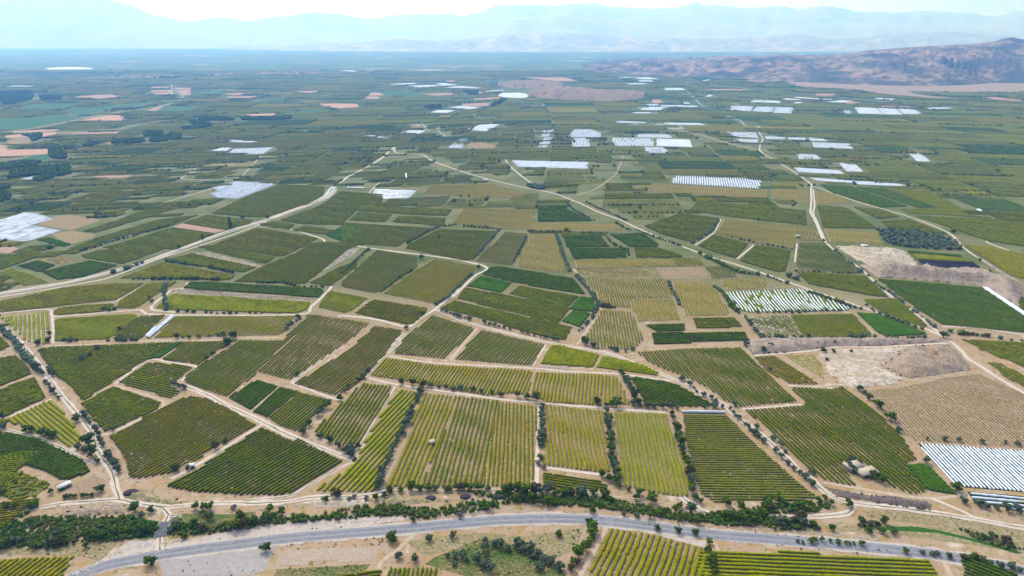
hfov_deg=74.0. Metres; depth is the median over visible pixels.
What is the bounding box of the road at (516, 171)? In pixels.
[500,150,529,181]
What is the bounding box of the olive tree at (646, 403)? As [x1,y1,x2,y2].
[643,401,650,407]
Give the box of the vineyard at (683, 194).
[674,193,691,196]
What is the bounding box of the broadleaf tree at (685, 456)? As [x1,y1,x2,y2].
[682,454,689,460]
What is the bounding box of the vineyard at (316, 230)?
[292,226,333,234]
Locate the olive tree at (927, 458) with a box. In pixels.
[922,455,931,461]
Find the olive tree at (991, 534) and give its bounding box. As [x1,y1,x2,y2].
[987,531,995,539]
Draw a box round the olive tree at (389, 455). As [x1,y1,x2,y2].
[385,453,392,458]
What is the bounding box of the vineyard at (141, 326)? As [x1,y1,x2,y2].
[117,314,164,338]
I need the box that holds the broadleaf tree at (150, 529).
[147,526,154,533]
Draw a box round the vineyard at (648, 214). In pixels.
[631,212,664,216]
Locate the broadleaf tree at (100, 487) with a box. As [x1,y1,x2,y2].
[93,484,105,491]
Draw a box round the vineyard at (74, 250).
[60,215,197,254]
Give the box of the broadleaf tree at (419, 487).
[415,484,422,491]
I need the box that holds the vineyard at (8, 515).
[0,498,31,527]
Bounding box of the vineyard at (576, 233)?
[562,231,607,236]
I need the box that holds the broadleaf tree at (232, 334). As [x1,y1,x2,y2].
[228,330,236,336]
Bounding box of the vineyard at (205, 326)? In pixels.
[154,315,295,337]
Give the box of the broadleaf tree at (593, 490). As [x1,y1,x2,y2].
[589,487,598,494]
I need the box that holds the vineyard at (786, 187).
[756,186,796,188]
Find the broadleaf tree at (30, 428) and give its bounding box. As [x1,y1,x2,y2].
[25,424,34,432]
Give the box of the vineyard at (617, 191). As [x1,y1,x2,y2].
[604,190,627,193]
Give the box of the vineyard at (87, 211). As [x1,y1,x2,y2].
[68,209,107,213]
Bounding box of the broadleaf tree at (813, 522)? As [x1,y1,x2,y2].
[809,520,817,526]
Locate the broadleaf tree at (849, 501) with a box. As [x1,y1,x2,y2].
[845,497,852,506]
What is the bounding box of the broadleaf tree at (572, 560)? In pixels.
[570,556,575,563]
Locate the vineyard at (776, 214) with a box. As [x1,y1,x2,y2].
[690,200,806,224]
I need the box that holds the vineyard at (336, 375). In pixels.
[295,326,402,395]
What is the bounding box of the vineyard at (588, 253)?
[568,248,626,258]
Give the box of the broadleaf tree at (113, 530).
[110,528,118,535]
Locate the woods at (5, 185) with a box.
[0,183,10,188]
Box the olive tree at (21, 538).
[15,535,28,541]
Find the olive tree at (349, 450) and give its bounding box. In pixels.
[346,448,355,455]
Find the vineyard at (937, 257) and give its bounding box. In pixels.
[910,253,972,261]
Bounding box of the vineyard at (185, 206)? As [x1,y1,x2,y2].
[162,205,200,208]
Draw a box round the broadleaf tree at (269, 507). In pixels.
[265,503,273,511]
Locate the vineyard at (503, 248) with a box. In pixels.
[476,231,526,265]
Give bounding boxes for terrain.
[0,470,49,499]
[0,541,118,560]
[51,506,127,514]
[90,517,158,538]
[100,539,155,560]
[127,491,182,503]
[159,546,275,575]
[165,516,404,547]
[168,511,255,538]
[274,564,369,575]
[304,499,369,506]
[375,496,466,503]
[386,333,404,354]
[408,528,582,557]
[426,539,565,575]
[660,535,706,546]
[746,337,944,353]
[819,348,906,388]
[820,524,1023,550]
[825,487,931,507]
[837,245,917,265]
[860,263,1022,305]
[862,510,1023,543]
[885,526,1021,553]
[888,343,970,377]
[926,349,943,358]
[974,256,1022,283]
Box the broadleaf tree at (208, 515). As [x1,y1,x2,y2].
[203,511,213,519]
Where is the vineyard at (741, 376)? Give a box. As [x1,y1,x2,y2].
[637,347,799,406]
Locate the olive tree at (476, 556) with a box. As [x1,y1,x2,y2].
[472,551,481,560]
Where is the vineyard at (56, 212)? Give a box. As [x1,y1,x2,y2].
[39,210,75,214]
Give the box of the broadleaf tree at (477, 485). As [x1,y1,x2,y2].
[472,481,483,490]
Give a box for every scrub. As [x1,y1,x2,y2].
[27,541,104,555]
[50,505,126,516]
[139,516,798,553]
[286,536,397,548]
[289,565,362,574]
[379,497,477,503]
[448,540,561,574]
[749,337,940,353]
[835,491,930,509]
[867,344,952,377]
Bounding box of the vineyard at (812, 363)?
[784,354,823,379]
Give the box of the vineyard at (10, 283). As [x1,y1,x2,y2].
[0,282,21,286]
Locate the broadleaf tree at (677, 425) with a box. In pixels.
[673,421,682,429]
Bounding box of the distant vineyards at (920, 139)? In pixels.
[0,70,1023,210]
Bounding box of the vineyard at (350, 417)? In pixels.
[315,382,393,448]
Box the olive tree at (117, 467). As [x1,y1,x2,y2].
[112,464,120,471]
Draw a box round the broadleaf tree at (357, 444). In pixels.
[354,441,361,448]
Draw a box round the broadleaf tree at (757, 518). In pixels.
[750,515,760,522]
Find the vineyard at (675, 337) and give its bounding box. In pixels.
[651,331,749,344]
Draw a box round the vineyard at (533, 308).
[457,287,569,323]
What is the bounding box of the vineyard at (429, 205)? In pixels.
[416,202,445,207]
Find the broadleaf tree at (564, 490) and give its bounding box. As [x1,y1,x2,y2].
[559,485,570,495]
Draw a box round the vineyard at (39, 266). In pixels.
[18,260,54,272]
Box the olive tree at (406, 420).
[401,417,410,424]
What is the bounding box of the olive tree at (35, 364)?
[31,361,40,369]
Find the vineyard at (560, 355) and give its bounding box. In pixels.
[541,344,599,367]
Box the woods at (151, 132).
[142,129,163,136]
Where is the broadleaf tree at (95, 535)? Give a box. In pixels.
[91,532,102,539]
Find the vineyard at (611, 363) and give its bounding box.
[596,356,658,375]
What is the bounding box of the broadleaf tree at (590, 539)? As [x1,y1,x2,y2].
[586,536,593,542]
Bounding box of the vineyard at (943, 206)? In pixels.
[890,189,993,218]
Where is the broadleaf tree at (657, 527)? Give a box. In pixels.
[654,524,661,530]
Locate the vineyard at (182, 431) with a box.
[109,395,255,478]
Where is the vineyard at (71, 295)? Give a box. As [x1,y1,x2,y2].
[0,282,142,312]
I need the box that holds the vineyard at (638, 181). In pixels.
[628,178,649,182]
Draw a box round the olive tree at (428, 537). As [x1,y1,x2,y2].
[425,534,432,540]
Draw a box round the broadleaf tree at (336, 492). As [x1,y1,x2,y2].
[330,487,342,496]
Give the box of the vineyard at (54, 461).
[0,431,90,479]
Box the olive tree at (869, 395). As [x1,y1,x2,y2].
[866,393,873,399]
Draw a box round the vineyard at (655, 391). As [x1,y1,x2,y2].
[631,376,712,407]
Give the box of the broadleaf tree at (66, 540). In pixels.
[63,538,69,544]
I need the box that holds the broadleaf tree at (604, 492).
[600,486,611,496]
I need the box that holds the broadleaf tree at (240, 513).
[234,509,246,519]
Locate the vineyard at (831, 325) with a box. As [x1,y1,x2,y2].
[791,313,870,337]
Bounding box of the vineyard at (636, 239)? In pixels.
[610,233,658,246]
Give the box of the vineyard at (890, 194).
[856,186,935,207]
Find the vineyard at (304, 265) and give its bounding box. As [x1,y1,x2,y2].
[235,241,361,283]
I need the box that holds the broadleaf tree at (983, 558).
[980,555,986,561]
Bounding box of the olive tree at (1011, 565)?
[1006,561,1016,569]
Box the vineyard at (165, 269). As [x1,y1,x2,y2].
[119,262,235,279]
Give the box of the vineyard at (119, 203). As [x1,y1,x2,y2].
[88,201,138,205]
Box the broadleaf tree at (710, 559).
[705,555,717,564]
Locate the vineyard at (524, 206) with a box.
[513,204,535,208]
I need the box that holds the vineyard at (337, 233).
[326,225,364,241]
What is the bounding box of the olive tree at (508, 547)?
[505,544,511,550]
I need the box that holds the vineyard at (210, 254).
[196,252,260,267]
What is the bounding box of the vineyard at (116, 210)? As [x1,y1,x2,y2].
[99,208,131,213]
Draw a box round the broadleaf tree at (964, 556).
[959,553,970,559]
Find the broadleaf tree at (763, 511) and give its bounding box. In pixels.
[758,507,767,516]
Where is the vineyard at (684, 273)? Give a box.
[656,267,711,278]
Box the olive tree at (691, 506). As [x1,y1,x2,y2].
[685,502,697,511]
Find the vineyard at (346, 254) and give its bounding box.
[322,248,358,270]
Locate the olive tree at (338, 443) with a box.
[334,441,341,447]
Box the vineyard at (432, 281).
[383,259,475,303]
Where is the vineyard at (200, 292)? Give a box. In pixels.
[171,289,314,301]
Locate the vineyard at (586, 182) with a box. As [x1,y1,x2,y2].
[571,182,602,183]
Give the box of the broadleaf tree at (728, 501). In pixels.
[722,495,731,505]
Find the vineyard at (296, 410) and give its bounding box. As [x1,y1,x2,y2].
[268,391,331,431]
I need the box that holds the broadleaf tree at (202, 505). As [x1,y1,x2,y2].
[199,501,205,508]
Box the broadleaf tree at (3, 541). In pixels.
[0,536,9,546]
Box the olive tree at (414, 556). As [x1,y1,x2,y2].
[411,552,418,560]
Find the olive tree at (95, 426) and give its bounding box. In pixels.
[91,424,98,432]
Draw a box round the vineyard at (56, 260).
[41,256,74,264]
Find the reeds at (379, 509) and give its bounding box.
[248,498,510,525]
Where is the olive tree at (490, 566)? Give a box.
[485,562,495,570]
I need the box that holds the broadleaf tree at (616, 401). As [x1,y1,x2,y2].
[612,396,622,406]
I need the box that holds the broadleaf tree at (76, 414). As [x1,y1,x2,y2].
[71,412,80,421]
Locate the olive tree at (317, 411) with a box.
[314,409,322,415]
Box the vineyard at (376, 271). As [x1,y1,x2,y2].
[341,250,417,293]
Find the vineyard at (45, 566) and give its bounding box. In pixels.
[0,555,76,575]
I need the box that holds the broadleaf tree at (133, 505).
[126,500,138,512]
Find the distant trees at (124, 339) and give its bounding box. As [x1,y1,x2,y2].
[0,69,1023,526]
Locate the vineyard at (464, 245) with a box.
[406,229,495,260]
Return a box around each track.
[0,189,336,296]
[0,286,331,316]
[0,322,123,497]
[0,489,387,515]
[2,428,93,463]
[5,399,51,418]
[29,337,280,345]
[51,316,54,343]
[55,288,138,308]
[82,520,1023,575]
[92,411,155,437]
[113,385,164,409]
[114,359,198,383]
[147,503,171,550]
[149,283,187,312]
[171,424,262,478]
[184,384,358,461]
[246,461,353,501]
[259,226,325,241]
[291,348,339,381]
[291,382,343,400]
[339,288,459,327]
[350,244,487,296]
[352,432,371,461]
[355,386,395,450]
[366,333,405,377]
[367,378,665,412]
[376,532,420,572]
[388,489,705,514]
[389,356,672,380]
[449,327,477,359]
[531,345,546,365]
[534,407,539,494]
[545,466,606,475]
[573,269,601,344]
[578,155,623,194]
[578,527,607,575]
[678,495,856,518]
[695,219,721,244]
[711,540,722,572]
[736,245,753,258]
[742,404,801,409]
[754,342,948,355]
[787,383,843,386]
[794,243,797,261]
[812,189,825,241]
[824,482,961,499]
[932,498,972,515]
[941,560,952,575]
[943,326,1023,334]
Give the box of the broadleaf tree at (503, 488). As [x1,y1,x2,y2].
[500,483,510,493]
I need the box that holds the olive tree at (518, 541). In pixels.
[513,536,525,549]
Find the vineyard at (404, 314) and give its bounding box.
[354,299,426,324]
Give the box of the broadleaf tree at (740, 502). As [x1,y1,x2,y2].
[736,498,744,508]
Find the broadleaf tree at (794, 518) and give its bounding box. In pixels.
[790,515,799,521]
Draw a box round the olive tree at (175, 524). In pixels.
[171,519,182,528]
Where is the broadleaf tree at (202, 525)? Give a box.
[197,522,207,530]
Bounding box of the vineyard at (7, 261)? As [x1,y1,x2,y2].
[0,249,44,269]
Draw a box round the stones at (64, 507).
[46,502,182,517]
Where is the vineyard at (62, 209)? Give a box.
[47,208,79,211]
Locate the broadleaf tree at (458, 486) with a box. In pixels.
[454,482,461,489]
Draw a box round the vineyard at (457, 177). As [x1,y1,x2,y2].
[443,176,472,179]
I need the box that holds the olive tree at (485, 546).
[480,542,489,549]
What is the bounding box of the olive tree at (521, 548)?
[517,545,524,551]
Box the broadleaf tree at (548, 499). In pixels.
[543,495,553,504]
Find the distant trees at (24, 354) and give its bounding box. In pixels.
[0,201,1022,366]
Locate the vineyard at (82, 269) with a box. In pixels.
[42,260,117,279]
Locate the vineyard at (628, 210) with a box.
[619,209,640,212]
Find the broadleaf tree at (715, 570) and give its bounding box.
[711,567,719,574]
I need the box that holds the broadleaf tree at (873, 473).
[867,469,878,477]
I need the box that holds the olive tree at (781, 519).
[776,515,790,524]
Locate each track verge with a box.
[2,491,386,513]
[3,428,91,462]
[20,342,119,498]
[149,505,168,549]
[188,387,356,459]
[246,462,351,500]
[393,490,706,512]
[438,310,1023,527]
[681,496,852,517]
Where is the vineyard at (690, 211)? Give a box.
[684,209,700,212]
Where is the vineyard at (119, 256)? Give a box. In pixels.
[81,249,142,263]
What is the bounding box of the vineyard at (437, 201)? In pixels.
[380,199,447,204]
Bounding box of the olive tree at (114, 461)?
[109,459,118,464]
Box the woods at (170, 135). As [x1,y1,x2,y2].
[149,131,181,141]
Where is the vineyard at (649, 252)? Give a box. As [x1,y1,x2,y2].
[633,247,682,257]
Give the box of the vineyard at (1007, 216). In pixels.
[982,210,1023,220]
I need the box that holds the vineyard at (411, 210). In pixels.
[358,205,451,215]
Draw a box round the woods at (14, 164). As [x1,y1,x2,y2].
[0,159,41,169]
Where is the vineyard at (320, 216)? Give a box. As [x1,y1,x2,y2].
[280,208,356,224]
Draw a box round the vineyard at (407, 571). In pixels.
[387,566,436,575]
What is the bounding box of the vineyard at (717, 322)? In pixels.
[692,317,742,328]
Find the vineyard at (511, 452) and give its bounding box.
[482,401,536,486]
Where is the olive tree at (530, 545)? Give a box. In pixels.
[524,541,535,552]
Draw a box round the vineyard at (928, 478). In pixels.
[907,463,956,494]
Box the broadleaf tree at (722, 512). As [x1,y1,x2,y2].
[718,510,725,515]
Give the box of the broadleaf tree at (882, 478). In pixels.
[877,473,887,482]
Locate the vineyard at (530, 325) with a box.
[440,300,572,340]
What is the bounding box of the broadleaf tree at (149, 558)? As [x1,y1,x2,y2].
[143,555,158,565]
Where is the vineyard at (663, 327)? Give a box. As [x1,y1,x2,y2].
[644,323,684,331]
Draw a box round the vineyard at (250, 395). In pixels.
[229,379,276,409]
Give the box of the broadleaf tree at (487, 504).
[482,500,491,508]
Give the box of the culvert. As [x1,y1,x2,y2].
[154,521,170,537]
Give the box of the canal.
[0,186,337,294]
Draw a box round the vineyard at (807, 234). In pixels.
[798,227,819,241]
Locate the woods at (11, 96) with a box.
[0,89,34,103]
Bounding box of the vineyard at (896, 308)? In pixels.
[863,298,927,326]
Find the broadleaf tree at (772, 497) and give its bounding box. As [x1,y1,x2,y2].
[766,493,774,499]
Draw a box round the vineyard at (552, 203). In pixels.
[539,202,565,204]
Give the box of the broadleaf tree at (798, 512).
[792,508,807,517]
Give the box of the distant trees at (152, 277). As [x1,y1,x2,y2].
[103,221,985,340]
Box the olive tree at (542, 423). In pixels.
[539,420,545,426]
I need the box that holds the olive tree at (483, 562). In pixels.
[479,559,488,567]
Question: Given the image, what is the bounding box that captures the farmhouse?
[842,460,880,478]
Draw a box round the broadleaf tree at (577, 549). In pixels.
[572,544,583,556]
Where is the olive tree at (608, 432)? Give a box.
[605,429,615,435]
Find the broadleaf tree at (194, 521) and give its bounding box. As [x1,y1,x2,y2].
[189,518,197,526]
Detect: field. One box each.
[0,114,79,129]
[0,144,47,155]
[0,246,18,252]
[6,132,55,137]
[7,138,30,143]
[13,129,58,132]
[18,154,48,160]
[26,103,79,108]
[38,215,99,229]
[51,230,93,243]
[56,131,118,133]
[64,475,105,498]
[66,102,147,113]
[74,95,124,97]
[81,115,124,120]
[95,175,131,177]
[148,106,161,110]
[151,90,172,91]
[159,107,192,110]
[174,223,223,232]
[177,89,190,94]
[196,89,225,94]
[205,164,234,165]
[225,93,243,94]
[227,96,256,97]
[246,113,274,115]
[262,98,285,100]
[274,547,342,565]
[296,110,323,111]
[320,103,357,107]
[335,547,379,561]
[369,93,383,95]
[377,90,421,95]
[428,93,454,95]
[462,103,488,105]
[467,142,498,147]
[474,97,499,99]
[487,80,509,82]
[526,77,574,80]
[708,89,745,89]
[789,82,1023,97]
[816,93,834,95]
[988,97,1020,100]
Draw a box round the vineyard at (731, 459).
[683,414,815,502]
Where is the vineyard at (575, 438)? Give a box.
[543,404,609,473]
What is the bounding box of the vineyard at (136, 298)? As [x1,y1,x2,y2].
[116,281,176,308]
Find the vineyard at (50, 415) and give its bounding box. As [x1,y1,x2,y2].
[7,400,80,446]
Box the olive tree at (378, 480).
[374,475,384,484]
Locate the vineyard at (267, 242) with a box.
[214,228,317,256]
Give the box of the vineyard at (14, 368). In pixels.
[0,355,31,385]
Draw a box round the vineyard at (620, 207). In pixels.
[601,205,638,208]
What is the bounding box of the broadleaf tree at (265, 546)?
[258,542,270,550]
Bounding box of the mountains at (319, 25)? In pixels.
[0,0,1023,38]
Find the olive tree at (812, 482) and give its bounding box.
[807,478,815,485]
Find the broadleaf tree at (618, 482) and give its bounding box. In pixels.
[616,480,622,486]
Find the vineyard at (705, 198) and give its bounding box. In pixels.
[695,197,715,200]
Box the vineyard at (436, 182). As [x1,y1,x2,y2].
[406,181,444,184]
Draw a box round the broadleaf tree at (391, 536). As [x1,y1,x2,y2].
[385,529,397,542]
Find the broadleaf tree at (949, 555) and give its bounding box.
[946,552,953,558]
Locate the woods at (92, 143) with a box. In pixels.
[82,141,100,146]
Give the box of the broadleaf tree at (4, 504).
[2,501,10,507]
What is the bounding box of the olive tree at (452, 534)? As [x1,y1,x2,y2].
[449,530,457,537]
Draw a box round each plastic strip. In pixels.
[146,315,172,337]
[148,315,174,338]
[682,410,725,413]
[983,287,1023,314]
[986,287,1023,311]
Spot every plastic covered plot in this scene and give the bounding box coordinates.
[0,212,60,241]
[46,67,93,69]
[209,181,276,198]
[212,147,230,150]
[229,147,272,153]
[230,140,255,141]
[373,189,415,199]
[406,130,425,133]
[414,85,436,86]
[432,110,453,112]
[437,83,454,85]
[444,86,477,87]
[449,106,477,108]
[449,142,463,147]
[472,124,499,130]
[498,92,527,97]
[512,160,588,168]
[538,137,551,147]
[539,130,552,136]
[570,129,600,136]
[571,138,589,146]
[612,137,653,145]
[616,121,645,122]
[636,77,655,78]
[637,134,671,137]
[640,107,665,109]
[645,147,667,152]
[656,138,692,146]
[660,105,685,106]
[664,88,684,89]
[664,123,703,124]
[672,175,760,188]
[726,288,850,312]
[727,132,757,137]
[731,106,753,110]
[737,139,757,142]
[752,106,773,111]
[764,100,780,102]
[764,136,784,139]
[773,107,793,113]
[788,137,806,140]
[794,167,843,173]
[797,154,819,158]
[809,138,825,141]
[811,142,852,148]
[811,178,904,185]
[829,100,851,101]
[839,163,862,171]
[854,107,881,113]
[877,108,902,114]
[898,109,919,113]
[909,153,928,161]
[918,443,1023,491]
[928,107,949,108]
[968,492,1023,510]
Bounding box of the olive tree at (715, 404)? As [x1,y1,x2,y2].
[711,401,718,407]
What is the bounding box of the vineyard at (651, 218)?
[633,216,666,219]
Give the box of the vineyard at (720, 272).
[706,266,737,278]
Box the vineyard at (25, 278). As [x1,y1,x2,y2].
[0,268,48,285]
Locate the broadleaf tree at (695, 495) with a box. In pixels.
[691,493,698,498]
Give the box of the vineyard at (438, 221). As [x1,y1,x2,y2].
[393,216,445,225]
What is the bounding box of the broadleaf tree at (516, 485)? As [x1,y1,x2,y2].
[512,481,521,491]
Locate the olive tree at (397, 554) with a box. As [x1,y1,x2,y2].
[394,551,403,558]
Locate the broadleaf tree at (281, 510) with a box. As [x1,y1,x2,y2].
[276,506,284,514]
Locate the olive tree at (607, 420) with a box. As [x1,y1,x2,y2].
[602,417,611,424]
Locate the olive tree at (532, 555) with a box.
[528,550,538,557]
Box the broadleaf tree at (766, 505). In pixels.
[758,501,770,511]
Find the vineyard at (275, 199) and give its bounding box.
[211,184,324,216]
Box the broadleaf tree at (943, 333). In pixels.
[939,331,949,337]
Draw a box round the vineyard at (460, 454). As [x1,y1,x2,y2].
[421,395,497,487]
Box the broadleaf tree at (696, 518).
[692,515,701,522]
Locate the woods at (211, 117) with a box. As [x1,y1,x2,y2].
[198,115,234,120]
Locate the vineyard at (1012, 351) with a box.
[962,339,1023,366]
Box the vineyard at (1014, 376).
[988,362,1023,386]
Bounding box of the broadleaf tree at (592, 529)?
[586,525,598,536]
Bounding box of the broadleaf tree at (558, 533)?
[554,529,562,536]
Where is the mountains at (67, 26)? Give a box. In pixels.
[0,4,1023,48]
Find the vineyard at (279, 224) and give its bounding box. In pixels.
[260,221,293,228]
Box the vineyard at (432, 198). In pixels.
[418,197,449,199]
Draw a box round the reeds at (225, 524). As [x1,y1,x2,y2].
[166,520,256,534]
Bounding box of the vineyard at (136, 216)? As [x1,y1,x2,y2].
[83,207,176,232]
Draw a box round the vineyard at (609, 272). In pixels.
[575,268,651,275]
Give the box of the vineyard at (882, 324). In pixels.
[857,312,926,336]
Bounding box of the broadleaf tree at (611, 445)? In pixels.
[607,443,616,449]
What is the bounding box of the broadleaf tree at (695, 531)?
[691,528,699,534]
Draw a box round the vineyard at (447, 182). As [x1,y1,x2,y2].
[445,180,470,183]
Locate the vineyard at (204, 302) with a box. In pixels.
[156,294,309,312]
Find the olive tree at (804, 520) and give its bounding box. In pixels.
[798,516,808,524]
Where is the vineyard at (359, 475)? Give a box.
[316,389,415,492]
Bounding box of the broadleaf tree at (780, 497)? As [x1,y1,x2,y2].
[774,493,783,501]
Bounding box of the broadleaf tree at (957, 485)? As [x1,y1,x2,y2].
[950,481,963,490]
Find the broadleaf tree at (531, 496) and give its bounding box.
[526,491,536,502]
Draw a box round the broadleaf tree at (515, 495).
[510,492,518,499]
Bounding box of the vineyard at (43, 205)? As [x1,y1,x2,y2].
[8,203,63,209]
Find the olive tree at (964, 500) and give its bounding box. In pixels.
[959,495,968,502]
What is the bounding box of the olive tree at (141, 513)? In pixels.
[137,510,144,516]
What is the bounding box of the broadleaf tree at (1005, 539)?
[999,535,1012,543]
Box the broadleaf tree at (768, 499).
[763,496,772,504]
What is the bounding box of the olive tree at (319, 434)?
[315,432,322,437]
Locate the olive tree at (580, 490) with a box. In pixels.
[574,484,587,497]
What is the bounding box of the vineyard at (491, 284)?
[467,276,511,292]
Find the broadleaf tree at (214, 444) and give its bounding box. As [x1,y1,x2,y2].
[211,441,219,449]
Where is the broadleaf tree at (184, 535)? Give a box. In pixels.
[181,532,187,538]
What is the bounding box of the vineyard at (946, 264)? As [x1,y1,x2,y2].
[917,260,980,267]
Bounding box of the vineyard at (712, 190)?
[637,184,767,197]
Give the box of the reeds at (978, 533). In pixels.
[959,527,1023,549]
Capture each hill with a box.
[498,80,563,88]
[527,85,644,101]
[583,37,1023,85]
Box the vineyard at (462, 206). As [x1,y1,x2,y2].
[440,205,483,208]
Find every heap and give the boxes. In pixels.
[123,489,138,495]
[425,495,435,500]
[460,494,470,499]
[492,494,501,499]
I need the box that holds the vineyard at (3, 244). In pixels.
[0,241,26,246]
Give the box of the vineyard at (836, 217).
[817,205,875,228]
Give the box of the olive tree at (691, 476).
[687,473,695,480]
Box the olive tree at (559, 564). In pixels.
[555,560,564,571]
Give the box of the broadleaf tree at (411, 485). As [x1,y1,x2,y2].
[407,480,414,490]
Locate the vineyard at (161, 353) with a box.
[148,341,182,359]
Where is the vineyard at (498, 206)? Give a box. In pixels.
[483,204,512,207]
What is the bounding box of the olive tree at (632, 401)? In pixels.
[629,398,636,404]
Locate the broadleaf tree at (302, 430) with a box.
[299,427,306,433]
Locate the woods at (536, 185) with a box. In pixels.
[526,182,545,189]
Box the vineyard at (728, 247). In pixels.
[698,234,747,258]
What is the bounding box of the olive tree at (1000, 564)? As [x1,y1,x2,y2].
[995,560,1004,567]
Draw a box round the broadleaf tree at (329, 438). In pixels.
[324,435,332,441]
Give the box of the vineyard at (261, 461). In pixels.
[165,427,341,495]
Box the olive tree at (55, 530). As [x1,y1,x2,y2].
[49,527,61,535]
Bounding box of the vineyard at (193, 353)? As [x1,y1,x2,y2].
[162,339,238,364]
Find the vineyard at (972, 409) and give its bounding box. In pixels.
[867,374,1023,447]
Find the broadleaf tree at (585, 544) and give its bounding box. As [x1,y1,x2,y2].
[580,540,591,550]
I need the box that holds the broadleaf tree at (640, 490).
[635,487,644,494]
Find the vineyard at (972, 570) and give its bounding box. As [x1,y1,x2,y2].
[961,557,1017,575]
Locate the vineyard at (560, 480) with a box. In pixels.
[542,472,607,489]
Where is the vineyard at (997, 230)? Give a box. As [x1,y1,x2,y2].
[917,216,1023,245]
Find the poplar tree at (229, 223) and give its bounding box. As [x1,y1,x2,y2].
[227,217,231,228]
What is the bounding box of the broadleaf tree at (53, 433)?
[48,430,56,437]
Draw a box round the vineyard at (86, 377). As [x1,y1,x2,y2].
[36,342,174,401]
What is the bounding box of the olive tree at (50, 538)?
[44,534,56,544]
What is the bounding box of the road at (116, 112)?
[11,85,182,131]
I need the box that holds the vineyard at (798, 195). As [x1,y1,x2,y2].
[772,188,808,202]
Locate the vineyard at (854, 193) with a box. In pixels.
[821,184,906,207]
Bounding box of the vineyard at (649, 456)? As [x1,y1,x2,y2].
[613,411,689,496]
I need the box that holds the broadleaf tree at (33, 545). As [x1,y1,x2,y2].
[30,542,36,549]
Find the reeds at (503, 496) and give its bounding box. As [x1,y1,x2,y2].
[467,489,510,499]
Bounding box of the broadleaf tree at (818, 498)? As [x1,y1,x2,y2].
[814,495,822,502]
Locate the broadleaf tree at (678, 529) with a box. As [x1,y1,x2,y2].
[674,526,682,532]
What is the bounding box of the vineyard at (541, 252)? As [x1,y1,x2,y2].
[516,234,564,272]
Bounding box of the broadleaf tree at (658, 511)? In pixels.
[654,508,662,514]
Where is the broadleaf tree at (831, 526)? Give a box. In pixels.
[828,524,836,529]
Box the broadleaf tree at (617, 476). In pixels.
[612,473,620,482]
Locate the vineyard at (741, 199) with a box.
[715,197,771,202]
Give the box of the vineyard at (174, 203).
[153,201,186,206]
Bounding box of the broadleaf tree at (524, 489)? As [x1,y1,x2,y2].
[519,483,531,495]
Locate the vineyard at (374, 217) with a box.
[350,212,391,221]
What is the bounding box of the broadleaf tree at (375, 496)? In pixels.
[372,493,378,499]
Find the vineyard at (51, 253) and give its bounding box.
[34,250,66,257]
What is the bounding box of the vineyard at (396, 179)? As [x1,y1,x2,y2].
[391,177,441,182]
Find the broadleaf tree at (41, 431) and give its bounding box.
[35,427,45,434]
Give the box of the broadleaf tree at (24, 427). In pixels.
[20,425,26,431]
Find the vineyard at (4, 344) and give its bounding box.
[0,336,9,350]
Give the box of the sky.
[0,0,1023,20]
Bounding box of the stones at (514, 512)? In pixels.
[99,508,876,561]
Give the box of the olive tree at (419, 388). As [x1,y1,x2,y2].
[417,386,424,392]
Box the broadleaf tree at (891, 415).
[884,411,896,420]
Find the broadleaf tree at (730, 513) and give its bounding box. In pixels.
[726,510,735,519]
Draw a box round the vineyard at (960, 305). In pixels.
[877,278,1023,332]
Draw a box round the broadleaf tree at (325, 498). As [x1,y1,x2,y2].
[320,495,328,500]
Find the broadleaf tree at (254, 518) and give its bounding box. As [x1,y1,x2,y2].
[250,515,259,524]
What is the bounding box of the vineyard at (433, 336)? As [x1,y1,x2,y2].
[394,315,472,358]
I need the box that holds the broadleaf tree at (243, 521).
[238,517,250,526]
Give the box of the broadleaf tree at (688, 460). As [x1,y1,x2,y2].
[684,457,690,464]
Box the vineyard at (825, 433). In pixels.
[745,386,926,494]
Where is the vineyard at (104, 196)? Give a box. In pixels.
[66,190,142,203]
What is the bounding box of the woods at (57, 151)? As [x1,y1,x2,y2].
[48,144,66,158]
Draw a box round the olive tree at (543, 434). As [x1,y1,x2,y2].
[536,431,546,437]
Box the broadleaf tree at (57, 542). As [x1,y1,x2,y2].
[51,537,61,546]
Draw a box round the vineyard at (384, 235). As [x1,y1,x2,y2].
[341,222,435,246]
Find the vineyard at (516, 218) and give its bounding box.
[452,208,531,229]
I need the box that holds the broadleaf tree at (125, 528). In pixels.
[118,523,131,533]
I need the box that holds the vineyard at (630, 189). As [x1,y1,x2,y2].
[603,188,644,190]
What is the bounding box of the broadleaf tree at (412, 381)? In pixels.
[409,378,416,384]
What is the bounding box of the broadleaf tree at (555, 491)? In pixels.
[552,488,559,494]
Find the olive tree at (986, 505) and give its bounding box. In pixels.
[983,502,991,508]
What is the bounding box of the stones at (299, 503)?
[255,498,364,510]
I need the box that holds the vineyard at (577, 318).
[562,310,590,326]
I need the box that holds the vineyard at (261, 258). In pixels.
[198,245,273,263]
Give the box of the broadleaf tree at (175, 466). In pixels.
[168,463,179,470]
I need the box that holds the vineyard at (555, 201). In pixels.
[540,199,569,202]
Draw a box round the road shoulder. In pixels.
[65,511,1022,575]
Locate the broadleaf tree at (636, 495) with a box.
[633,492,639,499]
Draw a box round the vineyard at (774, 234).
[716,218,797,248]
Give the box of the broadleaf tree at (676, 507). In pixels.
[671,504,679,511]
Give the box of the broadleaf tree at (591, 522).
[587,517,597,527]
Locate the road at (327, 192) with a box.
[0,147,393,292]
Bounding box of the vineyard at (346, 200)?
[315,191,383,208]
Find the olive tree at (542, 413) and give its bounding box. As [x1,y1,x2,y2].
[537,411,545,416]
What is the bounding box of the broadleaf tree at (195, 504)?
[191,501,198,509]

